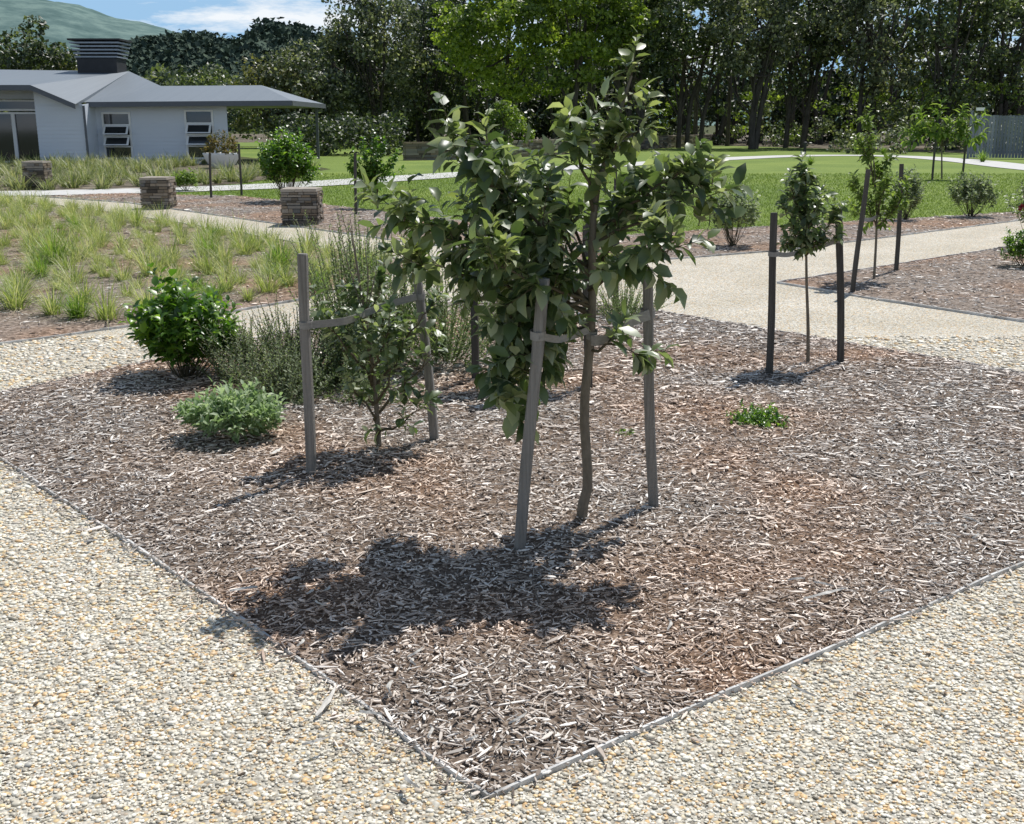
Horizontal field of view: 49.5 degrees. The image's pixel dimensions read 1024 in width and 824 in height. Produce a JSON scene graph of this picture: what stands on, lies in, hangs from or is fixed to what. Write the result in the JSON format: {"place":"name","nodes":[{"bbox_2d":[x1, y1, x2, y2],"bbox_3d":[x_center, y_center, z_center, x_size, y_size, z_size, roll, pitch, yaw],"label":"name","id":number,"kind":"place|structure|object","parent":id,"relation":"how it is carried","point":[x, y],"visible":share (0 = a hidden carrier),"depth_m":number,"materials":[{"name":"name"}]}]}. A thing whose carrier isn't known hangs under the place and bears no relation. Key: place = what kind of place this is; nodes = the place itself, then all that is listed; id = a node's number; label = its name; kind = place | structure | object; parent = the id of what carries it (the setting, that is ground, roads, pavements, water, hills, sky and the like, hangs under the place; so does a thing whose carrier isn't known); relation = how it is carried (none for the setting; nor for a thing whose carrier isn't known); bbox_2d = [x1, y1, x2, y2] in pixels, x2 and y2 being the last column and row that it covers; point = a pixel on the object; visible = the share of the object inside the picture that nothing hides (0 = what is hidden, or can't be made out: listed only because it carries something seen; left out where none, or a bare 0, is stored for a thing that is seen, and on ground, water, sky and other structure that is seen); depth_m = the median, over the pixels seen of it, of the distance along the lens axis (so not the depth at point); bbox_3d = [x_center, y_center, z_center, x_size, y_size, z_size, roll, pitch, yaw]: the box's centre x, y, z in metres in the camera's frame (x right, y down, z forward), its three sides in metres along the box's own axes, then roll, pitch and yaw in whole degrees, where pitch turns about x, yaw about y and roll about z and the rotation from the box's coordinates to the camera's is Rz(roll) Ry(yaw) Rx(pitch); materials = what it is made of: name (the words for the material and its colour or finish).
{"place":"outdoors","nodes":[
{"label":"outdoors","id":0,"kind":"place"},
{"bbox_2d":[0,114,15,160],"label":"window glass","id":1,"kind":"object","parent":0,"point":[6,141],"visible":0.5,"depth_m":48.54,"materials":[{"name":"glass"}]},
{"bbox_2d":[126,35,543,131],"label":"forested hill","id":2,"kind":"structure","parent":0,"point":[261,42],"depth_m":309.70,"materials":[{"name":"plant"}]},
{"bbox_2d":[0,17,586,131],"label":"hillside trees","id":3,"kind":"object","parent":2,"relation":"on","point":[202,48],"visible":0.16,"depth_m":314.44,"materials":[{"name":"green plant"}]},
{"bbox_2d":[33,126,905,195],"bbox_3d":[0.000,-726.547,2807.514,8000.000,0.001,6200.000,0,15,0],"label":"ground","id":4,"kind":"structure","parent":0,"point":[711,129],"depth_m":205.25,"materials":[{"name":"soil"}]},
{"bbox_2d":[0,15,80,111],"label":"pohutukawa tree","id":5,"kind":"object","parent":4,"relation":"on","point":[36,48],"visible":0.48,"depth_m":69.70,"materials":[{"name":"green plant"}]},
{"bbox_2d":[0,163,281,190],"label":"house bed mulch","id":6,"kind":"object","parent":4,"relation":"on","point":[130,184],"visible":0.2,"depth_m":33.59,"materials":[{"name":"brown wood"}]},
{"bbox_2d":[21,163,52,188],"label":"stones","id":7,"kind":"object","parent":6,"relation":"on","point":[37,170],"visible":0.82,"depth_m":29.47,"materials":[{"name":"stone"}]},
{"bbox_2d":[0,90,228,163],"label":"walls","id":8,"kind":"structure","parent":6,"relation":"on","point":[155,130],"depth_m":48.22,"materials":[{"name":"white paint"}]},
{"bbox_2d":[0,102,34,108],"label":"window glass","id":9,"kind":"object","parent":8,"relation":"in","point":[17,105],"visible":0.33,"depth_m":48.20,"materials":[{"name":"glass"}]},
{"bbox_2d":[12,112,34,160],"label":"window frame","id":10,"kind":"object","parent":8,"relation":"attached to","point":[15,132],"visible":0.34,"depth_m":48.37,"materials":[{"name":"metal"}]},
{"bbox_2d":[15,114,39,159],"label":"window glass","id":11,"kind":"object","parent":10,"relation":"in","point":[26,127],"visible":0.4,"depth_m":48.52,"materials":[{"name":"grey glass"}]},
{"bbox_2d":[101,112,133,158],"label":"window frame","id":12,"kind":"object","parent":8,"relation":"attached to","point":[127,126],"visible":0.93,"depth_m":48.35,"materials":[{"name":"metal"}]},
{"bbox_2d":[104,114,131,156],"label":"window glass","id":13,"kind":"object","parent":12,"relation":"in","point":[115,118],"visible":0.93,"depth_m":48.37,"materials":[{"name":"black glass"}]},
{"bbox_2d":[0,70,322,104],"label":"roof","id":14,"kind":"structure","parent":8,"relation":"on","point":[75,87],"depth_m":49.72,"materials":[{"name":"metal"}]},
{"bbox_2d":[67,38,131,72],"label":"roof vent","id":15,"kind":"object","parent":14,"relation":"on","point":[101,65],"visible":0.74,"depth_m":53.23,"materials":[{"name":"grey metal"}]},
{"bbox_2d":[69,42,130,58],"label":"vent louvres","id":16,"kind":"object","parent":14,"relation":"on","point":[77,45],"visible":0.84,"depth_m":53.02,"materials":[{"name":"grey metal"}]},
{"bbox_2d":[0,85,325,158],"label":"fascia and gutter","id":17,"kind":"structure","parent":14,"relation":"attached to","point":[261,104],"depth_m":47.47,"materials":[{"name":"paint"}]},
{"bbox_2d":[184,110,215,158],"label":"window frame","id":18,"kind":"object","parent":8,"relation":"attached to","point":[187,135],"visible":0.8,"depth_m":48.32,"materials":[{"name":"metal"}]},
{"bbox_2d":[186,112,211,156],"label":"window glass","id":19,"kind":"object","parent":18,"relation":"in","point":[198,116],"visible":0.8,"depth_m":48.33,"materials":[{"name":"black glass"}]},
{"bbox_2d":[0,149,327,189],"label":"tussock grass","id":20,"kind":"structure","parent":6,"relation":"on","point":[86,168],"depth_m":34.80,"materials":[{"name":"green plant"}]},
{"bbox_2d":[171,167,199,189],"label":"flax bush","id":21,"kind":"object","parent":6,"relation":"on","point":[186,178],"visible":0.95,"depth_m":28.81,"materials":[{"name":"green plant"}]},
{"bbox_2d":[200,129,238,167],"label":"bowl planter","id":22,"kind":"object","parent":6,"relation":"on","point":[222,156],"visible":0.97,"depth_m":43.37,"materials":[{"name":"white paint"}]},
{"bbox_2d":[0,0,1011,125],"bbox_3d":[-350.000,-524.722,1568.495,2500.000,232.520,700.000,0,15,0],"label":"distant hill","id":23,"kind":"structure","parent":0,"point":[64,21],"depth_m":1668.00,"materials":[{"name":"green plant"}]},
{"bbox_2d":[0,196,1023,823],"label":"gravel path","id":24,"kind":"structure","parent":0,"point":[726,288],"depth_m":3.39,"materials":[{"name":"beige gravel"}]},
{"bbox_2d":[0,200,395,344],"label":"bed edging","id":25,"kind":"object","parent":24,"relation":"on","point":[126,326],"visible":0.12,"depth_m":9.44,"materials":[{"name":"metal"}]},
{"bbox_2d":[0,200,404,341],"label":"tussock bed mulch","id":26,"kind":"object","parent":24,"relation":"on","point":[16,332],"visible":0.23,"depth_m":11.60,"materials":[{"name":"brown wood"}]},
{"bbox_2d":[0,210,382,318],"bbox_3d":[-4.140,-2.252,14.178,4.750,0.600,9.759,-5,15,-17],"label":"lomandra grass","id":27,"kind":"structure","parent":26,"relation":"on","point":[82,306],"depth_m":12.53,"materials":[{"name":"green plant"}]},
{"bbox_2d":[0,183,392,329],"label":"tussock grass","id":28,"kind":"structure","parent":26,"relation":"on","point":[16,296],"depth_m":13.75,"materials":[{"name":"green plant"}]},
{"bbox_2d":[0,201,405,341],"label":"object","id":29,"kind":"object","parent":26,"relation":"on","point":[52,318],"visible":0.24,"depth_m":12.05,"materials":[{"name":"green plant"}]},
{"bbox_2d":[315,682,336,715],"bbox_3d":[-0.550,0.859,3.341,0.026,0.015,0.200,3,15,10],"label":"bark strip","id":30,"kind":"object","parent":24,"relation":"on","point":[326,701],"visible":1,"depth_m":3.31,"materials":[{"name":"wood"}]},
{"bbox_2d":[1,504,1008,823],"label":"leaf debris","id":31,"kind":"object","parent":24,"relation":"on","point":[399,760],"visible":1,"depth_m":3.33,"materials":[{"name":"plant"}]},
{"bbox_2d":[0,294,1023,823],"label":"mulch bed","id":32,"kind":"object","parent":24,"relation":"on","point":[570,671],"visible":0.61,"depth_m":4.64,"materials":[{"name":"brown wood"}]},
{"bbox_2d":[119,262,253,378],"bbox_3d":[-2.165,-0.596,7.424,0.869,0.836,0.882,0,15,0],"label":"citrus bush","id":33,"kind":"object","parent":32,"relation":"on","point":[164,331],"visible":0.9,"depth_m":7.23,"materials":[{"name":"green plant"}]},
{"bbox_2d":[170,376,288,443],"bbox_3d":[-1.541,-0.017,6.063,0.616,0.388,0.579,-8,16,-27],"label":"sage bush","id":34,"kind":"object","parent":32,"relation":"on","point":[253,412],"visible":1,"depth_m":5.95,"materials":[{"name":"green plant"}]},
{"bbox_2d":[183,312,299,385],"bbox_3d":[-1.728,-0.435,7.351,0.873,0.474,0.828,11,18,36],"label":"lavender bush","id":35,"kind":"object","parent":32,"relation":"on","point":[247,348],"visible":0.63,"depth_m":7.22,"materials":[{"name":"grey plant"}]},
{"bbox_2d":[215,294,359,405],"bbox_3d":[-1.468,-0.455,7.203,1.043,0.602,1.548,0,15,0],"label":"lavender bush","id":36,"kind":"object","parent":32,"relation":"on","point":[280,382],"visible":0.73,"depth_m":6.93,"materials":[{"name":"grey plant"}]},
{"bbox_2d":[267,324,410,405],"bbox_3d":[-1.091,-0.377,7.146,0.962,0.494,1.181,0,15,0],"label":"lavender bush","id":37,"kind":"object","parent":32,"relation":"on","point":[332,366],"visible":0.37,"depth_m":7.10,"materials":[{"name":"green plant"}]},
{"bbox_2d":[265,202,447,367],"bbox_3d":[-1.009,-0.878,7.584,1.127,1.136,1.128,-9,17,-32],"label":"rosemary bush","id":38,"kind":"object","parent":32,"relation":"on","point":[337,281],"visible":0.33,"depth_m":7.50,"materials":[{"name":"green plant"}]},
{"bbox_2d":[297,253,438,474],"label":"tree stakes","id":39,"kind":"object","parent":32,"relation":"on","point":[307,323],"visible":0.86,"depth_m":5.32,"materials":[{"name":"grey wood"}]},
{"bbox_2d":[309,219,450,446],"bbox_3d":[-0.696,-0.337,5.619,0.671,1.271,0.582,-14,20,-43],"label":"apple tree","id":40,"kind":"object","parent":32,"relation":"on","point":[354,380],"visible":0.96,"depth_m":5.59,"materials":[{"name":"green plant"}]},
{"bbox_2d":[344,234,513,367],"bbox_3d":[-0.442,-0.851,7.825,1.549,1.012,1.449,0,15,0],"label":"rosemary bush","id":41,"kind":"object","parent":32,"relation":"on","point":[449,347],"visible":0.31,"depth_m":7.68,"materials":[{"name":"green plant"}]},
{"bbox_2d":[468,219,587,345],"bbox_3d":[0.139,-0.710,7.133,0.722,1.232,0.699,13,19,41],"label":"apple tree","id":42,"kind":"object","parent":32,"relation":"on","point":[584,284],"visible":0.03,"depth_m":7.09,"materials":[{"name":"green plant"}]},
{"bbox_2d":[470,223,592,387],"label":"tree stakes","id":43,"kind":"object","parent":32,"relation":"on","point":[474,348],"visible":0.2,"depth_m":7.33,"materials":[{"name":"grey wood"}]},
{"bbox_2d":[349,25,754,519],"bbox_3d":[0.162,-0.462,4.476,1.551,2.091,1.154,0,15,0],"label":"apple tree","id":44,"kind":"object","parent":32,"relation":"on","point":[640,198],"visible":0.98,"depth_m":4.27,"materials":[{"name":"green plant"}]},
{"bbox_2d":[514,267,658,550],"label":"tree stakes","id":45,"kind":"object","parent":32,"relation":"on","point":[539,336],"visible":0.9,"depth_m":4.39,"materials":[{"name":"grey wood"}]},
{"bbox_2d":[596,279,673,316],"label":"lavender bush","id":46,"kind":"object","parent":32,"relation":"on","point":[631,303],"visible":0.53,"depth_m":9.90,"materials":[{"name":"green plant"}]},
{"bbox_2d":[725,399,789,428],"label":"herb tuft","id":47,"kind":"object","parent":32,"relation":"on","point":[760,417],"visible":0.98,"depth_m":6.28,"materials":[{"name":"green plant"}]},
{"bbox_2d":[765,210,844,373],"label":"tree stakes","id":48,"kind":"object","parent":32,"relation":"on","point":[773,253],"visible":0.76,"depth_m":7.60,"materials":[{"name":"grey wood"}]},
{"bbox_2d":[775,151,848,361],"bbox_3d":[2.062,-1.040,7.791,0.501,1.542,0.431,11,18,37],"label":"fruit tree","id":49,"kind":"object","parent":32,"relation":"on","point":[806,237],"visible":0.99,"depth_m":7.69,"materials":[{"name":"green plant"}]},
{"bbox_2d":[0,297,1023,798],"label":"bed edging","id":50,"kind":"object","parent":24,"relation":"on","point":[634,731],"visible":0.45,"depth_m":3.53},
{"bbox_2d":[39,196,1021,262],"bbox_3d":[1.246,-3.401,19.809,26.599,0.035,12.194,1,15,5],"label":"bed edging","id":51,"kind":"object","parent":24,"relation":"on","point":[564,259],"visible":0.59,"depth_m":18.11,"materials":[{"name":"grey metal"}]},
{"bbox_2d":[777,246,1023,321],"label":"bed edging","id":52,"kind":"object","parent":24,"relation":"on","point":[925,306],"visible":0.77,"depth_m":11.10,"materials":[{"name":"grey metal"}]},
{"bbox_2d":[785,247,1023,318],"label":"side bed mulch","id":53,"kind":"object","parent":24,"relation":"on","point":[967,304],"visible":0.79,"depth_m":11.96,"materials":[{"name":"brown wood"}]},
{"bbox_2d":[850,164,903,291],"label":"tree stakes","id":54,"kind":"object","parent":53,"relation":"on","point":[862,219],"visible":0.77,"depth_m":11.40,"materials":[{"name":"grey wood"}]},
{"bbox_2d":[842,104,914,277],"bbox_3d":[3.979,-2.334,12.000,0.788,1.933,0.519,0,15,0],"label":"fruit tree","id":55,"kind":"object","parent":53,"relation":"on","point":[879,190],"visible":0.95,"depth_m":11.99,"materials":[{"name":"green plant"}]},
{"bbox_2d":[997,227,1023,265],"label":"box bush","id":56,"kind":"object","parent":53,"relation":"on","point":[1015,249],"visible":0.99,"depth_m":13.21,"materials":[{"name":"green plant"}]},
{"bbox_2d":[1004,178,1023,228],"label":"rose bush","id":57,"kind":"object","parent":53,"relation":"on","point":[1019,206],"visible":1,"depth_m":15.29,"materials":[{"name":"green plant"}]},
{"bbox_2d":[0,155,1023,195],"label":"concrete path","id":58,"kind":"structure","parent":0,"point":[999,164],"depth_m":34.06,"materials":[{"name":"grey concrete"}]},
{"bbox_2d":[49,0,1023,82],"label":"sky","id":59,"kind":"structure","parent":0,"point":[230,17],"materials":[{"name":"blue"}]},
{"bbox_2d":[85,134,1014,154],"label":"forest floor","id":60,"kind":"structure","parent":0,"point":[825,145],"depth_m":99.29,"materials":[{"name":"green plant"}]},
{"bbox_2d":[3,63,458,139],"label":"distant tree mass","id":61,"kind":"object","parent":60,"relation":"on","point":[165,73],"visible":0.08,"depth_m":129.69,"materials":[{"name":"green plant"}]},
{"bbox_2d":[317,0,1023,142],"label":"distant tree mass","id":62,"kind":"object","parent":60,"relation":"on","point":[777,114],"visible":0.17,"depth_m":101.40,"materials":[{"name":"green plant"}]},
{"bbox_2d":[326,96,1020,149],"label":"forest understorey","id":63,"kind":"object","parent":60,"relation":"on","point":[890,110],"visible":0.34,"depth_m":84.36,"materials":[{"name":"green plant"}]},
{"bbox_2d":[462,78,1023,139],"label":"forest understorey","id":64,"kind":"object","parent":60,"relation":"on","point":[877,97],"visible":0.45,"depth_m":78.85,"materials":[{"name":"green plant"}]},
{"bbox_2d":[462,1,1023,145],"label":"distant tree trunks","id":65,"kind":"object","parent":60,"relation":"on","point":[725,120],"visible":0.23,"depth_m":92.36,"materials":[{"name":"brown wood"}]},
{"bbox_2d":[733,0,867,147],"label":"gum tree","id":66,"kind":"object","parent":60,"relation":"on","point":[796,68],"visible":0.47,"depth_m":80.00,"materials":[{"name":"green plant"}]},
{"bbox_2d":[805,0,947,145],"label":"gum tree","id":67,"kind":"object","parent":60,"relation":"on","point":[876,80],"visible":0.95,"depth_m":75.10,"materials":[{"name":"green plant"}]},
{"bbox_2d":[892,0,1023,149],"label":"gum tree","id":68,"kind":"object","parent":60,"relation":"on","point":[939,69],"visible":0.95,"depth_m":74.18,"materials":[{"name":"green plant"}]},
{"bbox_2d":[950,0,1023,144],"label":"gum tree","id":69,"kind":"object","parent":60,"relation":"on","point":[1005,104],"visible":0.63,"depth_m":76.37,"materials":[{"name":"green plant"}]},
{"bbox_2d":[135,141,1023,234],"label":"lawn","id":70,"kind":"structure","parent":0,"point":[822,165],"depth_m":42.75,"materials":[{"name":"green plant"}]},
{"bbox_2d":[170,62,264,139],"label":"tree","id":71,"kind":"object","parent":70,"relation":"on","point":[208,77],"visible":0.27,"depth_m":83.78,"materials":[{"name":"green plant"}]},
{"bbox_2d":[226,53,318,143],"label":"tree","id":72,"kind":"object","parent":70,"relation":"on","point":[249,72],"visible":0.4,"depth_m":79.84,"materials":[{"name":"green plant"}]},
{"bbox_2d":[245,37,358,147],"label":"tea tree","id":73,"kind":"object","parent":70,"relation":"on","point":[329,78],"visible":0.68,"depth_m":79.72,"materials":[{"name":"green plant"}]},
{"bbox_2d":[277,16,396,145],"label":"pohutukawa tree","id":74,"kind":"object","parent":70,"relation":"on","point":[339,56],"visible":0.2,"depth_m":87.14,"materials":[{"name":"green plant"}]},
{"bbox_2d":[275,108,409,155],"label":"garden hedge","id":75,"kind":"object","parent":70,"relation":"on","point":[348,131],"visible":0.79,"depth_m":61.54,"materials":[{"name":"green plant"}]},
{"bbox_2d":[344,129,404,208],"bbox_3d":[-2.785,-4.931,22.621,1.280,1.626,0.595,0,15,0],"label":"lemon tree","id":76,"kind":"object","parent":70,"relation":"on","point":[373,168],"visible":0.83,"depth_m":22.51,"materials":[{"name":"green plant"}]},
{"bbox_2d":[312,0,446,135],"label":"tea tree","id":77,"kind":"object","parent":70,"relation":"on","point":[370,43],"visible":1,"depth_m":82.99,"materials":[{"name":"green plant"}]},
{"bbox_2d":[371,0,484,141],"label":"tea tree","id":78,"kind":"object","parent":70,"relation":"on","point":[416,114],"visible":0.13,"depth_m":94.91,"materials":[{"name":"green plant"}]},
{"bbox_2d":[393,0,493,139],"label":"tea tree","id":79,"kind":"object","parent":70,"relation":"on","point":[449,95],"visible":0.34,"depth_m":87.54,"materials":[{"name":"green plant"}]},
{"bbox_2d":[427,0,578,140],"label":"oak tree","id":80,"kind":"object","parent":70,"relation":"on","point":[481,16],"visible":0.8,"depth_m":74.83,"materials":[{"name":"green plant"}]},
{"bbox_2d":[485,99,534,145],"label":"ornamental tree","id":81,"kind":"object","parent":70,"relation":"on","point":[501,115],"visible":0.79,"depth_m":55.46,"materials":[{"name":"green plant"}]},
{"bbox_2d":[40,193,1021,259],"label":"lawn border mulch","id":82,"kind":"object","parent":70,"relation":"on","point":[765,240],"visible":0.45,"depth_m":19.27,"materials":[{"name":"brown wood"}]},
{"bbox_2d":[139,179,177,208],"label":"stones","id":83,"kind":"object","parent":82,"relation":"on","point":[154,192],"visible":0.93,"depth_m":22.73,"materials":[{"name":"stone"}]},
{"bbox_2d":[209,144,242,197],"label":"tree stakes","id":84,"kind":"object","parent":82,"relation":"on","point":[240,174],"visible":0.94,"depth_m":26.84,"materials":[{"name":"wood"}]},
{"bbox_2d":[255,124,322,197],"bbox_3d":[-4.867,-5.411,24.270,1.518,1.701,1.540,0,15,0],"label":"laurel bush","id":85,"kind":"object","parent":82,"relation":"on","point":[294,162],"visible":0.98,"depth_m":24.01,"materials":[{"name":"green plant"}]},
{"bbox_2d":[280,190,324,225],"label":"stones","id":86,"kind":"object","parent":82,"relation":"on","point":[297,204],"visible":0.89,"depth_m":18.94,"materials":[{"name":"stone"}]},
{"bbox_2d":[280,187,321,191],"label":"cap stones","id":87,"kind":"object","parent":86,"relation":"on","point":[300,189],"visible":1,"depth_m":18.85,"materials":[{"name":"stone"}]},
{"bbox_2d":[354,153,357,213],"bbox_3d":[-2.984,-4.317,21.184,0.073,1.221,0.052,2,15,8],"label":"garden stake","id":88,"kind":"object","parent":82,"relation":"on","point":[355,176],"visible":0.82,"depth_m":21.14,"materials":[{"name":"wood"}]},
{"bbox_2d":[707,177,762,245],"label":"feijoa bush","id":89,"kind":"object","parent":82,"relation":"on","point":[752,219],"visible":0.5,"depth_m":15.52,"materials":[{"name":"green plant"}]},
{"bbox_2d":[890,164,929,219],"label":"feijoa bush","id":90,"kind":"object","parent":82,"relation":"on","point":[914,188],"visible":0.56,"depth_m":19.66,"materials":[{"name":"green plant"}]},
{"bbox_2d":[946,170,1005,216],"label":"feijoa bush","id":91,"kind":"object","parent":82,"relation":"on","point":[974,190],"visible":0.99,"depth_m":20.38,"materials":[{"name":"green plant"}]},
{"bbox_2d":[403,134,715,160],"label":"stone wall","id":92,"kind":"structure","parent":70,"relation":"on","point":[413,150],"depth_m":59.39,"materials":[{"name":"grey stone"}]},
{"bbox_2d":[493,0,658,127],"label":"oak tree","id":93,"kind":"object","parent":70,"relation":"on","point":[579,46],"visible":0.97,"depth_m":70.70,"materials":[{"name":"green plant"}]},
{"bbox_2d":[575,0,697,136],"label":"pohutukawa tree","id":94,"kind":"object","parent":70,"relation":"on","point":[668,49],"visible":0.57,"depth_m":75.24,"materials":[{"name":"green plant"}]},
{"bbox_2d":[631,0,755,147],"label":"gum tree","id":95,"kind":"object","parent":70,"relation":"on","point":[697,50],"visible":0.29,"depth_m":80.55,"materials":[{"name":"green plant"}]},
{"bbox_2d":[698,0,817,148],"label":"gum tree","id":96,"kind":"object","parent":70,"relation":"on","point":[778,18],"visible":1,"depth_m":75.23,"materials":[{"name":"green plant"}]},
{"bbox_2d":[805,146,987,164],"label":"tussock grass","id":97,"kind":"structure","parent":70,"relation":"on","point":[981,156],"depth_m":50.72,"materials":[{"name":"plant"}]},
{"bbox_2d":[826,114,1023,153],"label":"boundary hedge","id":98,"kind":"object","parent":70,"relation":"on","point":[849,145],"visible":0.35,"depth_m":66.38,"materials":[{"name":"green plant"}]},
{"bbox_2d":[898,99,990,178],"bbox_3d":[13.475,-8.497,34.700,2.905,2.469,0.897,0,15,0],"label":"magnolia sapling","id":99,"kind":"object","parent":70,"relation":"on","point":[940,135],"visible":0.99,"depth_m":34.54,"materials":[{"name":"green plant"}]},
{"bbox_2d":[931,131,966,179],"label":"tree stakes","id":100,"kind":"object","parent":70,"relation":"on","point":[933,162],"visible":0.83,"depth_m":34.81,"materials":[{"name":"wood"}]},
{"bbox_2d":[966,107,1023,158],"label":"picket fence","id":101,"kind":"object","parent":70,"relation":"on","point":[992,133],"visible":0.86,"depth_m":55.59,"materials":[{"name":"grey paint"}]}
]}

